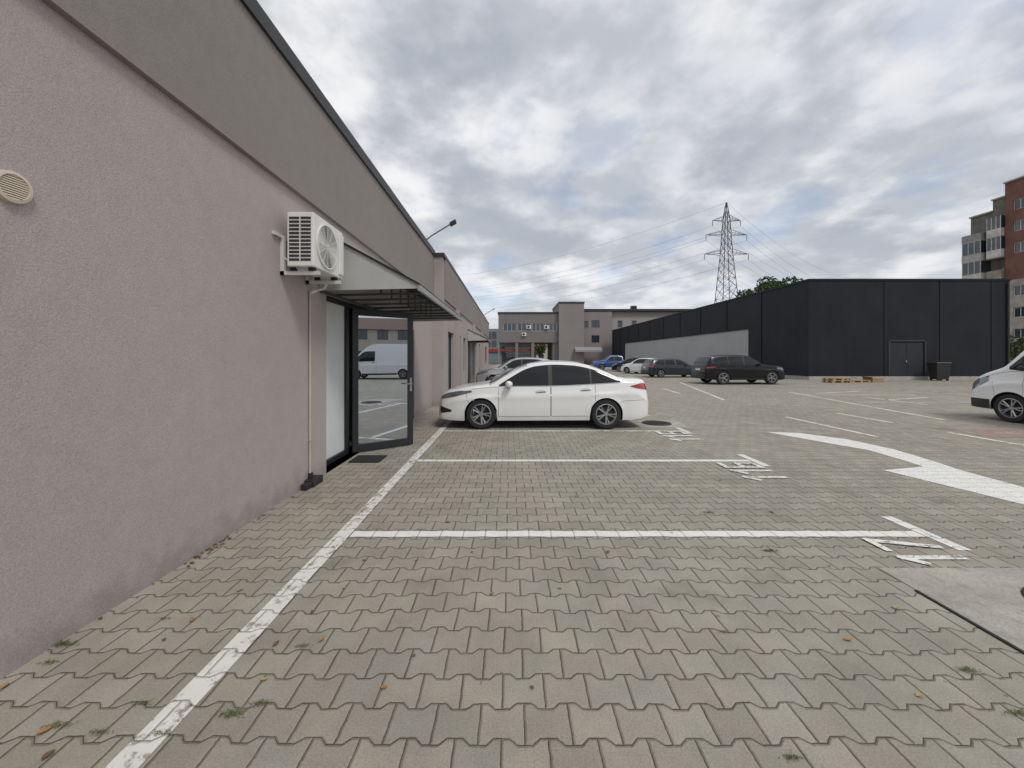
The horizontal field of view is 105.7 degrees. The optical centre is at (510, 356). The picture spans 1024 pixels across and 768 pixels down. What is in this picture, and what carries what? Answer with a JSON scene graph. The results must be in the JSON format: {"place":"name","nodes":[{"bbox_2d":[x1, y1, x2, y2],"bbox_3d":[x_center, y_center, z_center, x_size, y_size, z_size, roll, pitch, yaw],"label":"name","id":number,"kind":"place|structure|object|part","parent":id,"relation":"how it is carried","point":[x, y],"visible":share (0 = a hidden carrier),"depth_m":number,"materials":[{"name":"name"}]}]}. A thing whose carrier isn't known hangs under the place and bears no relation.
{"place":"outdoors","nodes":[
{"label":"outdoors","id":0,"kind":"place"},
{"bbox_2d":[349,363,497,442],"bbox_3d":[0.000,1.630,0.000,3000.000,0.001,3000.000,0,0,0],"label":"ground","id":1,"kind":"structure","parent":0,"point":[490,365],"depth_m":72.70,"materials":[{"name":"grey"}]},
{"bbox_2d":[489,329,498,362],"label":"glass building","id":2,"kind":"structure","parent":0,"point":[493,349],"depth_m":100.00,"materials":[{"name":"glass"}]},
{"bbox_2d":[0,363,1023,767],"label":"pavement","id":3,"kind":"structure","parent":0,"point":[884,497],"depth_m":2.45,"materials":[{"name":"concrete"}]},
{"bbox_2d":[34,726,51,735],"bbox_3d":[-1.984,1.590,1.651,0.032,0.007,0.049,0,0,0],"label":"fallen leaf","id":4,"kind":"object","parent":3,"relation":"on","point":[44,729],"visible":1,"depth_m":1.65,"materials":[{"name":"orange plant"}]},
{"bbox_2d":[41,749,54,759],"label":"fallen leaf","id":5,"kind":"object","parent":3,"relation":"on","point":[46,754],"visible":1,"depth_m":1.55,"materials":[{"name":"brown plant"}]},
{"bbox_2d":[40,719,77,728],"bbox_3d":[-1.957,1.592,1.683,0.137,0.011,0.046,0,0,0],"label":"weed","id":6,"kind":"object","parent":3,"relation":"on","point":[59,724],"visible":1,"depth_m":1.68,"materials":[{"name":"green plant"}]},
{"bbox_2d":[51,639,79,647],"bbox_3d":[-2.501,1.591,2.157,0.232,0.015,0.082,0,0,-7],"label":"weed","id":7,"kind":"object","parent":3,"relation":"on","point":[63,643],"visible":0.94,"depth_m":2.15,"materials":[{"name":"green plant"}]},
{"bbox_2d":[89,727,113,736],"bbox_3d":[-1.741,1.593,1.648,0.109,0.010,0.047,0,0,0],"label":"weed","id":8,"kind":"object","parent":3,"relation":"on","point":[100,731],"visible":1,"depth_m":1.65,"materials":[{"name":"green plant"}]},
{"bbox_2d":[132,699,152,704],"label":"weed","id":9,"kind":"object","parent":3,"relation":"on","point":[147,701],"visible":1,"depth_m":1.79,"materials":[{"name":"green plant"}]},
{"bbox_2d":[151,729,169,734],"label":"weed","id":10,"kind":"object","parent":3,"relation":"on","point":[160,732],"visible":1,"depth_m":1.65,"materials":[{"name":"green plant"}]},
{"bbox_2d":[0,0,434,679],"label":"shop building","id":11,"kind":"structure","parent":3,"relation":"on","point":[166,166],"depth_m":2.82,"materials":[{"name":"paint"}]},
{"bbox_2d":[272,212,343,293],"bbox_3d":[-2.312,-1.177,4.530,0.423,0.786,0.860,0,0,0],"label":"air conditioner","id":12,"kind":"object","parent":11,"relation":"attached to","point":[315,246],"visible":1,"depth_m":4.25,"materials":[{"name":"metal"}]},
{"bbox_2d":[308,291,311,472],"bbox_3d":[-2.505,0.330,4.850,0.036,2.300,0.040,0,0,0],"label":"drain pipe","id":13,"kind":"object","parent":11,"relation":"attached to","point":[310,439],"visible":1,"depth_m":4.84,"materials":[{"name":"beige plastic"}]},
{"bbox_2d":[352,308,412,451],"bbox_3d":[-2.180,0.390,6.714,1.056,2.380,0.125,0,0,-37],"label":"door","id":14,"kind":"structure","parent":11,"relation":"in","point":[382,341],"depth_m":6.71,"materials":[{"name":"glass"}]},
{"bbox_2d":[319,243,462,321],"bbox_3d":[-1.851,-1.265,7.350,1.342,0.830,4.560,0,0,0],"label":"awning","id":15,"kind":"object","parent":11,"relation":"attached to","point":[363,271],"visible":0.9,"depth_m":5.17,"materials":[{"name":"grey metal"}]},
{"bbox_2d":[427,219,456,239],"bbox_3d":[-2.272,-3.795,11.850,1.206,0.770,0.400,0,0,0],"label":"floodlight","id":16,"kind":"object","parent":11,"relation":"on","point":[452,223],"visible":0.56,"depth_m":11.88,"materials":[{"name":"metal"}]},
{"bbox_2d":[215,707,247,718],"bbox_3d":[-1.249,1.591,1.736,0.152,0.013,0.068,0,0,0],"label":"weed","id":17,"kind":"object","parent":3,"relation":"on","point":[231,713],"visible":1,"depth_m":1.73,"materials":[{"name":"green plant"}]},
{"bbox_2d":[248,698,271,708],"bbox_3d":[-1.153,1.593,1.786,0.110,0.010,0.052,0,0,-26],"label":"weed","id":18,"kind":"object","parent":3,"relation":"on","point":[258,702],"visible":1,"depth_m":1.79,"materials":[{"name":"green plant"}]},
{"bbox_2d":[294,643,312,647],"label":"weed","id":19,"kind":"object","parent":3,"relation":"on","point":[302,645],"visible":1,"depth_m":2.14,"materials":[{"name":"green plant"}]},
{"bbox_2d":[301,472,322,489],"bbox_3d":[-2.462,1.524,4.800,0.123,0.147,0.360,0,0,0],"label":"drain shoe","id":20,"kind":"object","parent":3,"relation":"on","point":[312,480],"visible":1,"depth_m":4.78,"materials":[{"name":"black plastic"}]},
{"bbox_2d":[348,455,386,462],"bbox_3d":[-2.215,1.589,6.050,0.470,0.015,0.400,0,0,0],"label":"doormat","id":21,"kind":"object","parent":3,"relation":"on","point":[368,459],"visible":1,"depth_m":5.98,"materials":[{"name":"black rubber"}]},
{"bbox_2d":[349,253,488,405],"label":"shop wing","id":22,"kind":"structure","parent":3,"relation":"on","point":[458,358],"depth_m":15.27,"materials":[{"name":"beige paint"}]},
{"bbox_2d":[448,333,450,389],"bbox_3d":[-2.340,0.350,14.400,0.060,2.500,1.400,0,0,0],"label":"window","id":23,"kind":"structure","parent":22,"relation":"in","point":[449,334],"depth_m":14.91,"materials":[{"name":"metal"}]},
{"bbox_2d":[463,339,463,370],"bbox_3d":[-2.340,-0.100,18.700,0.060,1.600,1.000,0,0,0],"label":"window","id":24,"kind":"structure","parent":22,"relation":"in","point":[463,339],"depth_m":19.14,"materials":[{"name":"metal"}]},
{"bbox_2d":[468,342,468,382],"bbox_3d":[-2.340,0.350,20.900,0.060,2.500,1.400,0,0,0],"label":"window","id":25,"kind":"structure","parent":22,"relation":"in","point":[468,342],"depth_m":21.54,"materials":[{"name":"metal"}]},
{"bbox_2d":[468,330,491,342],"bbox_3d":[-1.658,-1.115,21.550,1.077,0.630,3.360,0,0,0],"label":"awning","id":26,"kind":"object","parent":22,"relation":"attached to","point":[474,337],"visible":0.97,"depth_m":19.90,"materials":[{"name":"grey metal"}]},
{"bbox_2d":[476,357,548,381],"bbox_3d":[0.346,0.813,20.600,4.290,1.564,2.211,0,0,0],"label":"hatchback","id":27,"kind":"object","parent":3,"relation":"on","point":[482,375],"visible":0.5,"depth_m":19.81,"materials":[{"name":"silver metal"}]},
{"bbox_3d":[0.061,0.716,19.818,1.068,1.169,0.266,0,0,0],"label":"door","id":28,"kind":"part","parent":27,"relation":"part of","materials":[{"name":"silver metal"}]},
{"bbox_3d":[1.043,0.712,19.819,0.889,1.171,0.265,0,0,0],"label":"door","id":29,"kind":"part","parent":27,"relation":"part of","materials":[{"name":"silver metal"}]},
{"bbox_2d":[492,360,578,378],"bbox_3d":[1.196,0.865,15.600,4.004,1.460,2.063,0,0,0],"label":"hatchback","id":30,"kind":"object","parent":3,"relation":"on","point":[538,361],"visible":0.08,"depth_m":15.21,"materials":[{"name":"silver metal"}]},
{"bbox_2d":[534,344,545,357],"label":"tree","id":31,"kind":"object","parent":3,"relation":"on","point":[540,349],"visible":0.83,"depth_m":103.71,"materials":[{"name":"green plant"}]},
{"bbox_2d":[439,361,647,428],"bbox_3d":[0.737,0.849,9.421,4.726,1.492,2.191,0,0,0],"label":"sedan","id":32,"kind":"object","parent":3,"relation":"on","point":[552,390],"visible":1,"depth_m":8.56,"materials":[{"name":"white paint"}]},
{"bbox_3d":[0.314,0.755,8.641,1.154,1.127,0.266,0,0,0],"label":"door","id":33,"kind":"part","parent":32,"relation":"part of","materials":[{"name":"white paint"}]},
{"bbox_3d":[1.385,0.751,8.643,0.982,1.128,0.265,0,0,0],"label":"door","id":34,"kind":"part","parent":32,"relation":"part of","materials":[{"name":"white paint"}]},
{"bbox_3d":[2.101,0.437,8.645,0.589,0.315,0.142,0,0,0],"label":"quarter window","id":35,"kind":"part","parent":32,"relation":"part of","materials":[{"name":"black glass"}]},
{"bbox_2d":[591,355,624,369],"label":"pickup truck","id":36,"kind":"object","parent":3,"relation":"on","point":[608,361],"visible":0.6,"depth_m":45.65,"materials":[{"name":"blue paint"}]},
{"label":"door","id":37,"kind":"part","parent":36,"relation":"part of","materials":[{"name":"blue paint"}]},
{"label":"door","id":38,"kind":"part","parent":36,"relation":"part of","materials":[{"name":"blue paint"}]},
{"bbox_2d":[611,358,638,371],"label":"hatchback","id":39,"kind":"object","parent":3,"relation":"on","point":[616,366],"visible":0.39,"depth_m":41.27,"materials":[{"name":"black paint"}]},
{"bbox_2d":[621,358,657,372],"bbox_3d":[12.498,0.850,36.603,2.105,1.490,4.086,0,0,-38],"label":"hatchback","id":40,"kind":"object","parent":3,"relation":"on","point":[634,366],"visible":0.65,"depth_m":36.38,"materials":[{"name":"white paint"}]},
{"bbox_3d":[11.746,0.757,36.353,0.254,1.113,1.017,0,0,-38],"label":"door","id":41,"kind":"part","parent":40,"relation":"part of","materials":[{"name":"white paint"}]},
{"bbox_2d":[641,420,671,425],"bbox_3d":[3.500,1.585,9.300,0.680,0.021,0.680,0,0,0],"label":"manhole cover","id":42,"kind":"object","parent":3,"relation":"on","point":[656,423],"visible":1,"depth_m":9.20,"materials":[{"name":"metal"}]},
{"bbox_2d":[641,358,692,377],"bbox_3d":[12.804,0.858,30.700,4.586,1.475,2.105,0,0,-6],"label":"station wagon","id":43,"kind":"object","parent":3,"relation":"on","point":[661,367],"visible":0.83,"depth_m":29.87,"materials":[{"name":"teal paint"}]},
{"bbox_3d":[11.479,0.406,29.844,0.750,0.387,0.176,0,0,-6],"label":"quarter window","id":44,"kind":"part","parent":43,"relation":"part of","materials":[{"name":"black glass"}]},
{"bbox_3d":[12.295,0.762,29.903,0.897,1.101,0.253,0,0,-6],"label":"door","id":45,"kind":"part","parent":43,"relation":"part of","materials":[{"name":"teal paint"}]},
{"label":"door","id":46,"kind":"part","parent":43,"relation":"part of","materials":[{"name":"teal paint"}]},
{"bbox_2d":[704,202,748,302],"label":"power pylon","id":47,"kind":"object","parent":3,"relation":"on","point":[727,238],"visible":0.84,"depth_m":119.81,"materials":[{"name":"metal"}]},
{"bbox_2d":[471,229,702,288],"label":"power line","id":48,"kind":"object","parent":47,"relation":"hanging from","point":[593,263],"visible":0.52,"depth_m":145.94,"materials":[{"name":"metal"}]},
{"bbox_2d":[459,203,723,275],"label":"power line","id":49,"kind":"object","parent":47,"relation":"hanging from","point":[599,245],"visible":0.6,"depth_m":144.63,"materials":[{"name":"metal"}]},
{"bbox_2d":[481,240,705,296],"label":"power line","id":50,"kind":"object","parent":47,"relation":"hanging from","point":[607,270],"visible":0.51,"depth_m":138.86,"materials":[{"name":"metal"}]},
{"bbox_2d":[469,227,735,290],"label":"power line","id":51,"kind":"object","parent":47,"relation":"hanging from","point":[624,261],"visible":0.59,"depth_m":139.20,"materials":[{"name":"metal"}]},
{"bbox_2d":[477,240,746,299],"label":"power line","id":52,"kind":"object","parent":47,"relation":"hanging from","point":[618,276],"visible":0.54,"depth_m":142.35,"materials":[{"name":"metal"}]},
{"bbox_2d":[487,261,741,311],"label":"power line","id":53,"kind":"object","parent":47,"relation":"hanging from","point":[614,293],"visible":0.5,"depth_m":143.09,"materials":[{"name":"metal"}]},
{"bbox_2d":[691,355,784,384],"bbox_3d":[13.554,0.733,23.200,4.836,1.725,2.304,0,0,-3],"label":"suv","id":54,"kind":"object","parent":3,"relation":"on","point":[723,369],"visible":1,"depth_m":22.30,"materials":[{"name":"black paint"}]},
{"bbox_3d":[11.418,0.177,23.088,0.181,0.346,1.536,0,0,-3],"label":"rear window","id":55,"kind":"part","parent":54,"relation":"part of","materials":[{"name":"grey glass"}]},
{"bbox_3d":[12.075,0.207,22.293,0.840,0.432,0.158,0,0,-3],"label":"quarter window","id":56,"kind":"part","parent":54,"relation":"part of","materials":[{"name":"black glass"}]},
{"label":"door","id":57,"kind":"part","parent":54,"relation":"part of","materials":[{"name":"black paint"}]},
{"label":"door","id":58,"kind":"part","parent":54,"relation":"part of","materials":[{"name":"black paint"}]},
{"bbox_2d":[735,288,755,296],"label":"tree","id":59,"kind":"object","parent":3,"relation":"on","point":[741,293],"visible":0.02,"depth_m":70.08,"materials":[{"name":"green plant"}]},
{"bbox_2d":[749,276,802,293],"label":"tree","id":60,"kind":"object","parent":3,"relation":"on","point":[768,284],"visible":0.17,"depth_m":64.67,"materials":[{"name":"green plant"}]},
{"bbox_2d":[778,749,803,761],"bbox_3d":[1.126,1.594,1.546,0.112,0.009,0.048,0,0,-25],"label":"weed","id":61,"kind":"object","parent":3,"relation":"on","point":[791,756],"visible":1,"depth_m":1.55,"materials":[{"name":"green plant"}]},
{"bbox_2d":[612,279,1011,379],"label":"warehouse","id":62,"kind":"structure","parent":3,"relation":"on","point":[858,329],"depth_m":26.80,"materials":[{"name":"metal"}]},
{"bbox_2d":[890,342,923,375],"bbox_3d":[27.400,0.155,26.835,2.360,2.370,0.110,0,0,0],"label":"door","id":63,"kind":"structure","parent":62,"relation":"in","point":[906,358],"depth_m":26.84,"materials":[{"name":"paint"}]},
{"bbox_2d":[822,380,851,382],"bbox_3d":[20.200,1.525,24.000,1.200,0.144,0.800,0,0,0],"label":"pallet","id":64,"kind":"object","parent":3,"relation":"on","point":[829,381],"visible":0.82,"depth_m":23.93,"materials":[{"name":"brown wood"}]},
{"bbox_2d":[822,378,851,380],"bbox_3d":[20.250,1.379,24.050,1.200,0.144,0.800,0,0,-3],"label":"pallet","id":65,"kind":"object","parent":64,"relation":"on","point":[839,379],"visible":1,"depth_m":23.67,"materials":[{"name":"brown wood"}]},
{"bbox_2d":[848,380,869,382],"bbox_3d":[21.600,1.525,24.300,1.200,0.144,0.800,0,0,-6],"label":"pallet","id":66,"kind":"object","parent":3,"relation":"on","point":[859,381],"visible":0.68,"depth_m":23.91,"materials":[{"name":"brown wood"}]},
{"bbox_2d":[862,376,883,381],"bbox_3d":[22.800,1.419,24.400,1.000,0.357,1.000,0,0,0],"label":"cardboard box","id":67,"kind":"object","parent":3,"relation":"on","point":[871,379],"visible":0.84,"depth_m":24.20,"materials":[{"name":"brown cardboard"}]},
{"bbox_2d":[926,362,951,380],"bbox_3d":[28.734,0.970,26.000,1.020,1.260,0.660,0,0,0],"label":"wheeled bin","id":68,"kind":"object","parent":3,"relation":"on","point":[937,371],"visible":1,"depth_m":25.75,"materials":[{"name":"black plastic"}]},
{"bbox_2d":[950,666,980,673],"bbox_3d":[2.324,1.592,1.976,0.142,0.011,0.060,0,0,0],"label":"weed","id":69,"kind":"object","parent":3,"relation":"on","point":[966,668],"visible":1,"depth_m":1.98,"materials":[{"name":"green plant"}]},
{"bbox_2d":[962,175,1023,361],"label":"apartment block","id":70,"kind":"structure","parent":3,"relation":"on","point":[993,245],"depth_m":54.40,"materials":[{"name":"brown brick"}]},
{"bbox_2d":[1014,241,1023,252],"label":"window","id":71,"kind":"structure","parent":70,"relation":"in","point":[1019,246],"depth_m":52.85,"materials":[{"name":"grey glass"}]},
{"bbox_2d":[1014,219,1023,231],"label":"window","id":72,"kind":"structure","parent":70,"relation":"in","point":[1018,225],"depth_m":52.89,"materials":[{"name":"grey glass"}]},
{"bbox_2d":[1014,197,1023,209],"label":"window","id":73,"kind":"structure","parent":70,"relation":"in","point":[1018,203],"depth_m":52.90,"materials":[{"name":"grey glass"}]},
{"bbox_2d":[1014,328,1023,338],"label":"window","id":74,"kind":"structure","parent":70,"relation":"in","point":[1018,333],"depth_m":52.94,"materials":[{"name":"grey glass"}]},
{"bbox_2d":[1014,306,1023,316],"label":"window","id":75,"kind":"structure","parent":70,"relation":"in","point":[1018,311],"depth_m":52.85,"materials":[{"name":"grey glass"}]},
{"bbox_2d":[1014,285,1023,295],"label":"window","id":76,"kind":"structure","parent":70,"relation":"in","point":[1019,289],"depth_m":52.93,"materials":[{"name":"grey glass"}]},
{"bbox_2d":[971,351,1023,421],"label":"delivery van","id":77,"kind":"object","parent":3,"relation":"on","point":[1000,391],"visible":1,"depth_m":9.58,"materials":[{"name":"white paint"}]},
{"bbox_3d":[12.222,0.161,9.370,0.041,0.331,0.200,0,0,0],"label":"quarter window","id":78,"kind":"part","parent":77,"relation":"part of","materials":[{"name":"black glass"}]},
{"bbox_2d":[1004,708,1023,716],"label":"weed","id":79,"kind":"object","parent":3,"relation":"on","point":[1020,712],"visible":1,"depth_m":1.74,"materials":[{"name":"green plant"}]},
{"bbox_2d":[1010,335,1023,359],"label":"tree","id":80,"kind":"object","parent":3,"relation":"on","point":[1016,348],"visible":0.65,"depth_m":37.90,"materials":[{"name":"green plant"}]},
{"bbox_2d":[534,344,546,358],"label":"house","id":81,"kind":"structure","parent":0,"point":[543,355],"depth_m":115.00,"materials":[{"name":"metal"}]},
{"bbox_2d":[498,302,690,364],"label":"office building","id":82,"kind":"structure","parent":0,"point":[576,332],"depth_m":80.12,"materials":[{"name":"grey paint"}]},
{"bbox_2d":[502,347,514,363],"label":"window","id":83,"kind":"structure","parent":82,"relation":"in","point":[506,355],"depth_m":81.62,"materials":[{"name":"glass"}]},
{"bbox_2d":[503,323,515,330],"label":"window","id":84,"kind":"structure","parent":82,"relation":"in","point":[506,326],"depth_m":80.12,"materials":[{"name":"grey glass"}]},
{"bbox_2d":[518,323,529,330],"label":"window","id":85,"kind":"structure","parent":82,"relation":"in","point":[521,326],"depth_m":80.12,"materials":[{"name":"grey glass"}]},
{"bbox_2d":[518,347,530,357],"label":"window","id":86,"kind":"structure","parent":82,"relation":"in","point":[521,354],"depth_m":81.62,"materials":[{"name":"glass"}]},
{"bbox_2d":[532,323,543,330],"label":"window","id":87,"kind":"structure","parent":82,"relation":"in","point":[535,326],"depth_m":80.12,"materials":[{"name":"grey glass"}]},
{"bbox_2d":[546,323,556,330],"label":"window","id":88,"kind":"structure","parent":82,"relation":"in","point":[552,326],"depth_m":80.12,"materials":[{"name":"grey glass"}]},
{"bbox_2d":[591,320,599,327],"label":"window","id":89,"kind":"structure","parent":82,"relation":"in","point":[594,323],"depth_m":80.63,"materials":[{"name":"glass"}]},
{"bbox_2d":[591,335,599,342],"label":"window","id":90,"kind":"structure","parent":82,"relation":"in","point":[594,338],"depth_m":80.63,"materials":[{"name":"glass"}]},
{"bbox_2d":[257,0,1023,328],"label":"sky","id":91,"kind":"structure","parent":0,"point":[862,138],"materials":[{"name":"grey"}]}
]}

